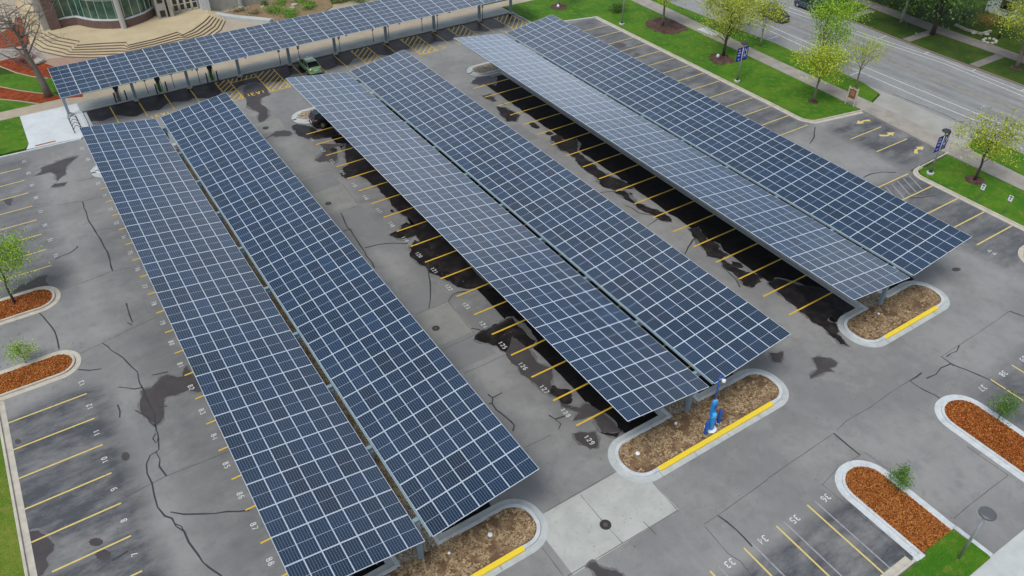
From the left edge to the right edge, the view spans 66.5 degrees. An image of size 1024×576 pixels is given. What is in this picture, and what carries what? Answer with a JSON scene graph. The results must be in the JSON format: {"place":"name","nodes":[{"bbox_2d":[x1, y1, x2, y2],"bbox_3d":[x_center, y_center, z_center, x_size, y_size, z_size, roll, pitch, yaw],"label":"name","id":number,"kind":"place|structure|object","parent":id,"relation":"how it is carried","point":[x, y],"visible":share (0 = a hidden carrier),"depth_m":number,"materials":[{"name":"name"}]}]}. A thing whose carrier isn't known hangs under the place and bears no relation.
{"place":"outdoors","nodes":[
{"label":"outdoors","id":0,"kind":"place"},
{"bbox_2d":[0,438,24,575],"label":"verge","id":1,"kind":"structure","parent":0,"point":[11,563],"depth_m":46.69,"materials":[{"name":"green plant"}]},
{"bbox_2d":[0,117,28,155],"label":"lawn","id":2,"kind":"structure","parent":0,"point":[13,138],"depth_m":84.36,"materials":[{"name":"green plant"}]},
{"bbox_2d":[0,45,45,67],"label":"pale path","id":3,"kind":"structure","parent":0,"point":[2,57],"depth_m":101.70,"materials":[{"name":"concrete"}]},
{"bbox_2d":[20,103,86,149],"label":"corner paving","id":4,"kind":"structure","parent":0,"point":[46,126],"depth_m":86.31,"materials":[{"name":"white concrete"}]},
{"bbox_2d":[48,0,512,116],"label":"solar canopy","id":5,"kind":"object","parent":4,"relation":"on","point":[197,52],"visible":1,"depth_m":92.90,"materials":[{"name":"blue glass"}]},
{"bbox_2d":[46,57,155,75],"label":"rose paving","id":6,"kind":"structure","parent":0,"point":[56,62],"depth_m":99.80,"materials":[{"name":"brick"}]},
{"bbox_2d":[0,66,205,111],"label":"lawn","id":7,"kind":"structure","parent":0,"point":[21,82],"depth_m":94.33,"materials":[{"name":"green plant"}]},
{"bbox_2d":[0,58,52,77],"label":"back mulch bed","id":8,"kind":"object","parent":7,"relation":"on","point":[22,69],"visible":0.59,"depth_m":98.31,"materials":[{"name":"soil"}]},
{"bbox_2d":[9,45,41,68],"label":"shrub","id":9,"kind":"object","parent":8,"relation":"on","point":[23,60],"visible":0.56,"depth_m":99.11,"materials":[{"name":"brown plant"}]},
{"bbox_2d":[0,87,82,102],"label":"front mulch bed","id":10,"kind":"object","parent":7,"relation":"on","point":[6,93],"visible":0.83,"depth_m":92.00,"materials":[{"name":"red soil"}]},
{"bbox_2d":[0,0,73,97],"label":"tree","id":11,"kind":"object","parent":10,"relation":"on","point":[45,88],"visible":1,"depth_m":87.58,"materials":[{"name":"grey plant"}]},
{"bbox_2d":[112,86,121,100],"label":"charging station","id":12,"kind":"object","parent":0,"point":[116,89],"visible":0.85,"depth_m":90.51,"materials":[{"name":"black"}]},
{"bbox_2d":[0,0,480,84],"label":"plaza","id":13,"kind":"structure","parent":0,"point":[229,25],"depth_m":110.37,"materials":[{"name":"beige concrete"}]},
{"bbox_2d":[0,6,29,48],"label":"shrub bed","id":14,"kind":"object","parent":13,"relation":"on","point":[10,33],"visible":0.27,"depth_m":105.57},
{"bbox_2d":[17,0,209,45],"bbox_3d":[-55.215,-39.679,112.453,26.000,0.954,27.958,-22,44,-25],"label":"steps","id":15,"kind":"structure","parent":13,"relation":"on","point":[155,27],"depth_m":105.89,"materials":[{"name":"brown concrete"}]},
{"bbox_2d":[15,0,215,49],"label":"steps","id":16,"kind":"structure","parent":13,"relation":"on","point":[205,23],"depth_m":103.83,"materials":[{"name":"brown concrete"}]},
{"bbox_2d":[16,2,219,52],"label":"steps","id":17,"kind":"structure","parent":13,"relation":"on","point":[70,50],"depth_m":103.07,"materials":[{"name":"brown concrete"}]},
{"bbox_2d":[17,5,222,54],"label":"steps","id":18,"kind":"structure","parent":13,"relation":"on","point":[66,52],"depth_m":102.40,"materials":[{"name":"brown concrete"}]},
{"bbox_2d":[16,3,225,57],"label":"steps","id":19,"kind":"structure","parent":13,"relation":"on","point":[40,49],"depth_m":101.95,"materials":[{"name":"brown concrete"}]},
{"bbox_2d":[29,0,268,30],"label":"campus building","id":20,"kind":"structure","parent":13,"relation":"on","point":[110,14],"depth_m":106.20,"materials":[{"name":"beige brick"}]},
{"bbox_2d":[51,0,151,18],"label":"window","id":21,"kind":"structure","parent":20,"relation":"in","point":[108,5],"depth_m":105.60,"materials":[{"name":"green glass"}]},
{"bbox_2d":[171,0,179,12],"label":"door","id":22,"kind":"structure","parent":20,"relation":"in","point":[174,2],"depth_m":110.46,"materials":[{"name":"silver metal"}]},
{"bbox_2d":[215,12,272,23],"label":"wall","id":23,"kind":"structure","parent":13,"relation":"on","point":[244,18],"depth_m":110.58,"materials":[{"name":"concrete"}]},
{"bbox_2d":[223,0,332,21],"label":"planting bed","id":24,"kind":"object","parent":13,"relation":"on","point":[324,5],"visible":0.41,"depth_m":114.07,"materials":[{"name":"soil"}]},
{"bbox_2d":[264,2,285,15],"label":"shrub","id":25,"kind":"object","parent":24,"relation":"on","point":[272,9],"visible":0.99,"depth_m":112.74,"materials":[{"name":"green plant"}]},
{"bbox_2d":[278,2,300,18],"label":"shrub","id":26,"kind":"object","parent":24,"relation":"on","point":[290,13],"visible":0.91,"depth_m":111.64,"materials":[{"name":"green plant"}]},
{"bbox_2d":[298,0,317,9],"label":"shrub","id":27,"kind":"object","parent":24,"relation":"on","point":[310,4],"visible":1,"depth_m":114.19,"materials":[{"name":"green plant"}]},
{"bbox_2d":[0,0,531,120],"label":"tan walk","id":28,"kind":"structure","parent":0,"point":[22,111],"depth_m":99.73,"materials":[{"name":"concrete"}]},
{"bbox_2d":[77,7,508,110],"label":"canopy walk","id":29,"kind":"structure","parent":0,"point":[98,102],"depth_m":100.52,"materials":[{"name":"grey concrete"}]},
{"bbox_2d":[0,0,946,173],"bbox_3d":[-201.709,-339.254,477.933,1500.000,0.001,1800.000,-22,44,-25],"label":"ground","id":30,"kind":"structure","parent":0,"point":[3,71],"depth_m":97.41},
{"bbox_2d":[844,17,1023,86],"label":"kerb","id":31,"kind":"structure","parent":30,"relation":"on","point":[1003,78],"depth_m":102.36,"materials":[{"name":"brown"}]},
{"bbox_2d":[0,14,1023,575],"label":"parking lot","id":32,"kind":"structure","parent":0,"point":[124,460],"depth_m":57.30,"materials":[{"name":"grey asphalt"}]},
{"bbox_2d":[0,419,28,575],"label":"kerb","id":33,"kind":"structure","parent":32,"relation":"on","point":[14,507],"depth_m":48.30,"materials":[{"name":"beige concrete"}]},
{"bbox_2d":[0,400,36,575],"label":"gutter","id":34,"kind":"object","parent":32,"relation":"on","point":[29,555],"visible":1,"depth_m":49.00,"materials":[{"name":"beige concrete"}]},
{"bbox_2d":[0,286,60,324],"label":"planting island","id":35,"kind":"structure","parent":32,"relation":"on","point":[33,301],"depth_m":63.09,"materials":[{"name":"brown wood"}]},
{"bbox_2d":[0,221,49,302],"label":"tree","id":36,"kind":"object","parent":35,"relation":"in","point":[11,246],"visible":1,"depth_m":61.83,"materials":[{"name":"green plant"}]},
{"bbox_2d":[0,350,80,400],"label":"planting island","id":37,"kind":"structure","parent":32,"relation":"on","point":[36,373],"depth_m":57.09,"materials":[{"name":"beige concrete"}]},
{"bbox_2d":[0,333,39,366],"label":"sapling","id":38,"kind":"object","parent":37,"relation":"on","point":[18,350],"visible":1,"depth_m":57.12,"materials":[{"name":"green plant"}]},
{"bbox_2d":[0,138,81,158],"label":"kerb","id":39,"kind":"structure","parent":32,"relation":"on","point":[8,155],"depth_m":82.62,"materials":[{"name":"white concrete"}]},
{"bbox_2d":[82,12,507,111],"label":"kerb","id":40,"kind":"structure","parent":32,"relation":"on","point":[284,64],"depth_m":98.64,"materials":[{"name":"concrete"}]},
{"bbox_2d":[297,56,322,74],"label":"parked car","id":41,"kind":"object","parent":32,"relation":"on","point":[310,65],"visible":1,"depth_m":96.88,"materials":[{"name":"green paint"}]},
{"bbox_2d":[308,109,329,128],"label":"parked car","id":42,"kind":"object","parent":32,"relation":"on","point":[316,118],"visible":0.38,"depth_m":85.86,"materials":[{"name":"black paint"}]},
{"bbox_2d":[91,136,547,575],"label":"canopy island","id":43,"kind":"structure","parent":32,"relation":"on","point":[518,528],"depth_m":46.60,"materials":[{"name":"concrete"}]},
{"bbox_2d":[79,93,538,575],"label":"solar canopy","id":44,"kind":"object","parent":43,"relation":"on","point":[326,501],"visible":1,"depth_m":52.34,"materials":[{"name":"blue glass"}]},
{"bbox_2d":[292,92,788,482],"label":"canopy island","id":45,"kind":"structure","parent":32,"relation":"on","point":[662,443],"depth_m":53.47,"materials":[{"name":"concrete"}]},
{"bbox_2d":[286,50,790,421],"bbox_3d":[-2.762,-7.928,70.695,14.401,4.923,57.947,-22,44,-25],"label":"solar canopy","id":46,"kind":"object","parent":45,"relation":"on","point":[702,321],"visible":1,"depth_m":62.22,"materials":[{"name":"blue glass"}]},
{"bbox_2d":[704,375,725,432],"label":"call tower","id":47,"kind":"structure","parent":45,"relation":"on","point":[712,428],"depth_m":52.08,"materials":[{"name":"blue plastic"}]},
{"bbox_2d":[513,12,597,22],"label":"kerb","id":48,"kind":"structure","parent":32,"relation":"on","point":[565,20],"depth_m":111.97,"materials":[{"name":"white concrete"}]},
{"bbox_2d":[600,519,610,529],"bbox_3d":[5.680,14.376,47.467,0.720,0.017,0.720,-22,44,-25],"label":"manhole cover","id":49,"kind":"object","parent":32,"relation":"on","point":[605,524],"visible":1,"depth_m":47.46,"materials":[{"name":"grey metal"}]},
{"bbox_2d":[467,52,949,347],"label":"canopy island","id":50,"kind":"structure","parent":32,"relation":"on","point":[905,307],"depth_m":63.49,"materials":[{"name":"concrete"}]},
{"bbox_2d":[454,15,971,304],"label":"solar canopy","id":51,"kind":"object","parent":50,"relation":"on","point":[909,239],"visible":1,"depth_m":71.99,"materials":[{"name":"blue glass"}]},
{"bbox_2d":[595,18,862,123],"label":"gutter","id":52,"kind":"object","parent":32,"relation":"on","point":[820,121],"visible":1,"depth_m":94.69,"materials":[{"name":"beige concrete"}]},
{"bbox_2d":[597,17,862,120],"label":"kerb","id":53,"kind":"structure","parent":32,"relation":"on","point":[730,82],"depth_m":95.14,"materials":[{"name":"beige concrete"}]},
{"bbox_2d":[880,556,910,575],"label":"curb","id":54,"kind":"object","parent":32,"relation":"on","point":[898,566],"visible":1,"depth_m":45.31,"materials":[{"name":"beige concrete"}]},
{"bbox_2d":[893,559,915,575],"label":"kerb","id":55,"kind":"structure","parent":32,"relation":"on","point":[905,567],"depth_m":45.17,"materials":[{"name":"beige concrete"}]},
{"bbox_2d":[913,166,1023,230],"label":"gutter","id":56,"kind":"object","parent":32,"relation":"on","point":[972,204],"visible":1,"depth_m":75.25,"materials":[{"name":"beige concrete"}]},
{"bbox_2d":[916,152,1023,227],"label":"kerb","id":57,"kind":"structure","parent":32,"relation":"on","point":[951,191],"depth_m":76.37,"materials":[{"name":"beige concrete"}]},
{"bbox_2d":[953,526,992,556],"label":"kerb","id":58,"kind":"structure","parent":32,"relation":"on","point":[967,537],"depth_m":46.56,"materials":[{"name":"white concrete"}]},
{"bbox_2d":[934,394,1023,481],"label":"planting island","id":59,"kind":"structure","parent":32,"relation":"on","point":[972,422],"depth_m":53.19,"materials":[{"name":"brown wood"}]},
{"bbox_2d":[985,386,1023,425],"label":"sapling","id":60,"kind":"object","parent":59,"relation":"on","point":[1003,406],"visible":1,"depth_m":52.91,"materials":[{"name":"green plant"}]},
{"bbox_2d":[1018,245,1023,262],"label":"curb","id":61,"kind":"structure","parent":32,"relation":"on","point":[1021,252],"depth_m":68.92,"materials":[{"name":"beige concrete"}]},
{"bbox_2d":[504,0,859,119],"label":"lawn","id":62,"kind":"structure","parent":0,"point":[789,93],"depth_m":102.45,"materials":[{"name":"green plant"}]},
{"bbox_2d":[550,4,567,9],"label":"mulch ring","id":63,"kind":"object","parent":62,"relation":"on","point":[561,7],"visible":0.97,"depth_m":115.34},
{"bbox_2d":[605,0,629,13],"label":"shrub","id":64,"kind":"object","parent":62,"relation":"on","point":[617,7],"visible":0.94,"depth_m":113.67,"materials":[{"name":"green plant"}]},
{"bbox_2d":[645,17,688,33],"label":"mulch ring","id":65,"kind":"object","parent":62,"relation":"on","point":[670,26],"visible":0.97,"depth_m":109.66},
{"bbox_2d":[652,0,696,25],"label":"tree","id":66,"kind":"object","parent":65,"relation":"on","point":[664,5],"visible":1,"depth_m":107.28,"materials":[{"name":"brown plant"}]},
{"bbox_2d":[708,53,735,64],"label":"mulch ring","id":67,"kind":"object","parent":62,"relation":"on","point":[720,60],"visible":0.97,"depth_m":100.92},
{"bbox_2d":[690,0,777,55],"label":"tree","id":68,"kind":"object","parent":67,"relation":"on","point":[730,23],"visible":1,"depth_m":98.36,"materials":[{"name":"green plant"}]},
{"bbox_2d":[734,41,749,82],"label":"lamp post","id":69,"kind":"object","parent":62,"relation":"on","point":[742,52],"visible":1,"depth_m":93.76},
{"bbox_2d":[808,99,817,103],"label":"mulch ring","id":70,"kind":"object","parent":62,"relation":"on","point":[810,101],"visible":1,"depth_m":91.64,"materials":[{"name":"brown soil"}]},
{"bbox_2d":[787,26,856,101],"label":"tree","id":71,"kind":"object","parent":70,"relation":"on","point":[831,60],"visible":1,"depth_m":88.17,"materials":[{"name":"green plant"}]},
{"bbox_2d":[844,86,859,106],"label":"wooden sign","id":72,"kind":"object","parent":62,"relation":"on","point":[852,93],"visible":1,"depth_m":90.02,"materials":[{"name":"beige wood"}]},
{"bbox_2d":[652,0,878,101],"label":"street verge","id":73,"kind":"structure","parent":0,"point":[782,54],"depth_m":102.79,"materials":[{"name":"green plant"}]},
{"bbox_2d":[698,0,772,35],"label":"tree","id":74,"kind":"object","parent":73,"relation":"on","point":[730,11],"visible":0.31,"depth_m":105.65,"materials":[{"name":"green plant"}]},
{"bbox_2d":[743,0,791,45],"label":"tree","id":75,"kind":"object","parent":73,"relation":"on","point":[771,4],"visible":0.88,"depth_m":101.15,"materials":[{"name":"green plant"}]},
{"bbox_2d":[836,30,892,88],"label":"tree","id":76,"kind":"object","parent":73,"relation":"on","point":[863,48],"visible":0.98,"depth_m":91.33,"materials":[{"name":"green plant"}]},
{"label":"mulch ring","id":77,"kind":"structure","parent":73,"relation":"on","visible":0},
{"bbox_2d":[803,0,873,68],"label":"tree","id":78,"kind":"object","parent":77,"relation":"on","point":[841,15],"visible":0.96,"depth_m":93.94,"materials":[{"name":"green plant"}]},
{"bbox_2d":[632,0,1023,190],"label":"sidewalk","id":79,"kind":"structure","parent":0,"point":[931,138],"depth_m":89.75,"materials":[{"name":"concrete"}]},
{"bbox_2d":[697,27,718,34],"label":"white walk slab","id":80,"kind":"structure","parent":79,"relation":"on","point":[707,31],"depth_m":108.33,"materials":[{"name":"concrete"}]},
{"bbox_2d":[670,0,1023,153],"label":"street","id":81,"kind":"structure","parent":0,"point":[693,6],"depth_m":97.65,"materials":[{"name":"grey asphalt"}]},
{"bbox_2d":[759,8,789,22],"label":"car","id":82,"kind":"object","parent":81,"relation":"on","point":[783,16],"visible":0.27,"depth_m":110.94,"materials":[{"name":"grey paint"}]},
{"bbox_2d":[794,0,825,12],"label":"parked car","id":83,"kind":"object","parent":81,"relation":"on","point":[801,3],"visible":0.61,"depth_m":114.53,"materials":[{"name":"blue metal"}]},
{"bbox_2d":[700,1,1023,139],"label":"street lines","id":84,"kind":"object","parent":81,"relation":"on","point":[897,80],"visible":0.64,"depth_m":98.38,"materials":[{"name":"white paint"}]},
{"bbox_2d":[750,4,1023,114],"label":"worn centre line","id":85,"kind":"object","parent":81,"relation":"on","point":[974,93],"visible":0.67,"depth_m":97.43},
{"bbox_2d":[835,460,954,556],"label":"planting island","id":86,"kind":"structure","parent":0,"point":[916,523],"depth_m":48.39,"materials":[{"name":"brown wood"}]},
{"bbox_2d":[884,460,915,493],"bbox_3d":[24.141,11.915,48.750,2.283,2.188,2.186,-22,44,-25],"label":"sapling","id":87,"kind":"object","parent":86,"relation":"on","point":[902,472],"visible":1,"depth_m":48.60,"materials":[{"name":"green plant"}]},
{"bbox_2d":[903,30,929,41],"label":"verge path","id":88,"kind":"structure","parent":0,"point":[918,36],"depth_m":107.18,"materials":[{"name":"concrete"}]},
{"bbox_2d":[824,0,1023,84],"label":"verge","id":89,"kind":"structure","parent":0,"point":[957,50],"depth_m":105.06,"materials":[{"name":"green plant"}]},
{"bbox_2d":[870,0,1022,56],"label":"tree","id":90,"kind":"object","parent":89,"relation":"on","point":[939,14],"visible":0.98,"depth_m":104.19,"materials":[{"name":"green plant"}]},
{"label":"mulch ring","id":91,"kind":"structure","parent":89,"relation":"on","visible":0},
{"bbox_2d":[991,0,1023,68],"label":"tree","id":92,"kind":"object","parent":91,"relation":"on","point":[1019,23],"visible":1,"depth_m":96.47,"materials":[{"name":"green plant"}]},
{"bbox_2d":[864,83,990,149],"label":"drive apron","id":93,"kind":"object","parent":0,"point":[935,123],"visible":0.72,"depth_m":89.03,"materials":[{"name":"concrete"}]},
{"bbox_2d":[852,0,1023,62],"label":"sidewalk","id":94,"kind":"structure","parent":0,"point":[955,35],"depth_m":108.33,"materials":[{"name":"concrete"}]},
{"bbox_2d":[901,542,989,575],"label":"lawn","id":95,"kind":"structure","parent":0,"point":[927,565],"depth_m":45.21,"materials":[{"name":"green plant"}]},
{"bbox_2d":[872,0,1023,55],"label":"lawn","id":96,"kind":"structure","parent":0,"point":[1006,41],"depth_m":111.30,"materials":[{"name":"green plant"}]},
{"bbox_2d":[954,24,991,34],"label":"yard edging","id":97,"kind":"object","parent":96,"relation":"on","point":[969,30],"visible":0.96,"depth_m":108.49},
{"bbox_2d":[971,8,1007,29],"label":"shrub","id":98,"kind":"object","parent":96,"relation":"on","point":[986,18],"visible":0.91,"depth_m":110.38,"materials":[{"name":"green plant"}]},
{"bbox_2d":[985,0,1023,26],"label":"house","id":99,"kind":"structure","parent":96,"relation":"on","point":[990,9],"depth_m":112.93,"materials":[{"name":"grey"}]},
{"bbox_2d":[998,0,1018,12],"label":"window","id":100,"kind":"structure","parent":99,"relation":"in","point":[1004,6],"depth_m":112.17,"materials":[{"name":"glass"}]},
{"bbox_2d":[992,0,1021,38],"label":"tree","id":101,"kind":"object","parent":96,"relation":"on","point":[999,35],"visible":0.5,"depth_m":104.41,"materials":[{"name":"green plant"}]},
{"bbox_2d":[925,529,977,572],"bbox_3d":[25.910,15.467,46.086,2.850,0.022,1.700,-22,44,-25],"label":"lawn corner","id":102,"kind":"object","parent":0,"point":[944,552],"visible":1,"depth_m":46.05,"materials":[{"name":"green plant"}]},
{"bbox_2d":[957,506,996,558],"bbox_3d":[26.106,14.038,44.242,0.920,4.530,0.920,-22,44,-25],"label":"lamp post","id":103,"kind":"object","parent":102,"relation":"on","point":[987,513],"visible":1,"depth_m":43.06,"materials":[{"name":"silver metal"}]},
{"bbox_2d":[919,155,1023,225],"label":"lawn","id":104,"kind":"structure","parent":0,"point":[950,174],"depth_m":77.16,"materials":[{"name":"green plant"}]},
{"bbox_2d":[926,128,951,174],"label":"lamp post","id":105,"kind":"object","parent":104,"relation":"on","point":[941,142],"visible":1,"depth_m":77.08,"materials":[{"name":"metal"}]},
{"bbox_2d":[964,175,984,184],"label":"mulch ring","id":106,"kind":"object","parent":104,"relation":"on","point":[978,181],"visible":0.88,"depth_m":78.13,"materials":[{"name":"brown soil"}]},
{"bbox_2d":[935,103,1023,180],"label":"tree","id":107,"kind":"object","parent":106,"relation":"on","point":[1009,136],"visible":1,"depth_m":75.00,"materials":[{"name":"green plant"}]},
{"bbox_2d":[970,54,1003,66],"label":"verge path","id":108,"kind":"structure","parent":0,"point":[987,60],"depth_m":100.99,"materials":[{"name":"concrete"}]},
{"bbox_2d":[969,137,1023,175],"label":"street verge","id":109,"kind":"structure","parent":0,"point":[1020,169],"depth_m":81.58,"materials":[{"name":"green plant"}]},
{"bbox_2d":[970,530,1023,575],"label":"walk","id":110,"kind":"structure","parent":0,"point":[1007,559],"depth_m":45.57,"materials":[{"name":"concrete"}]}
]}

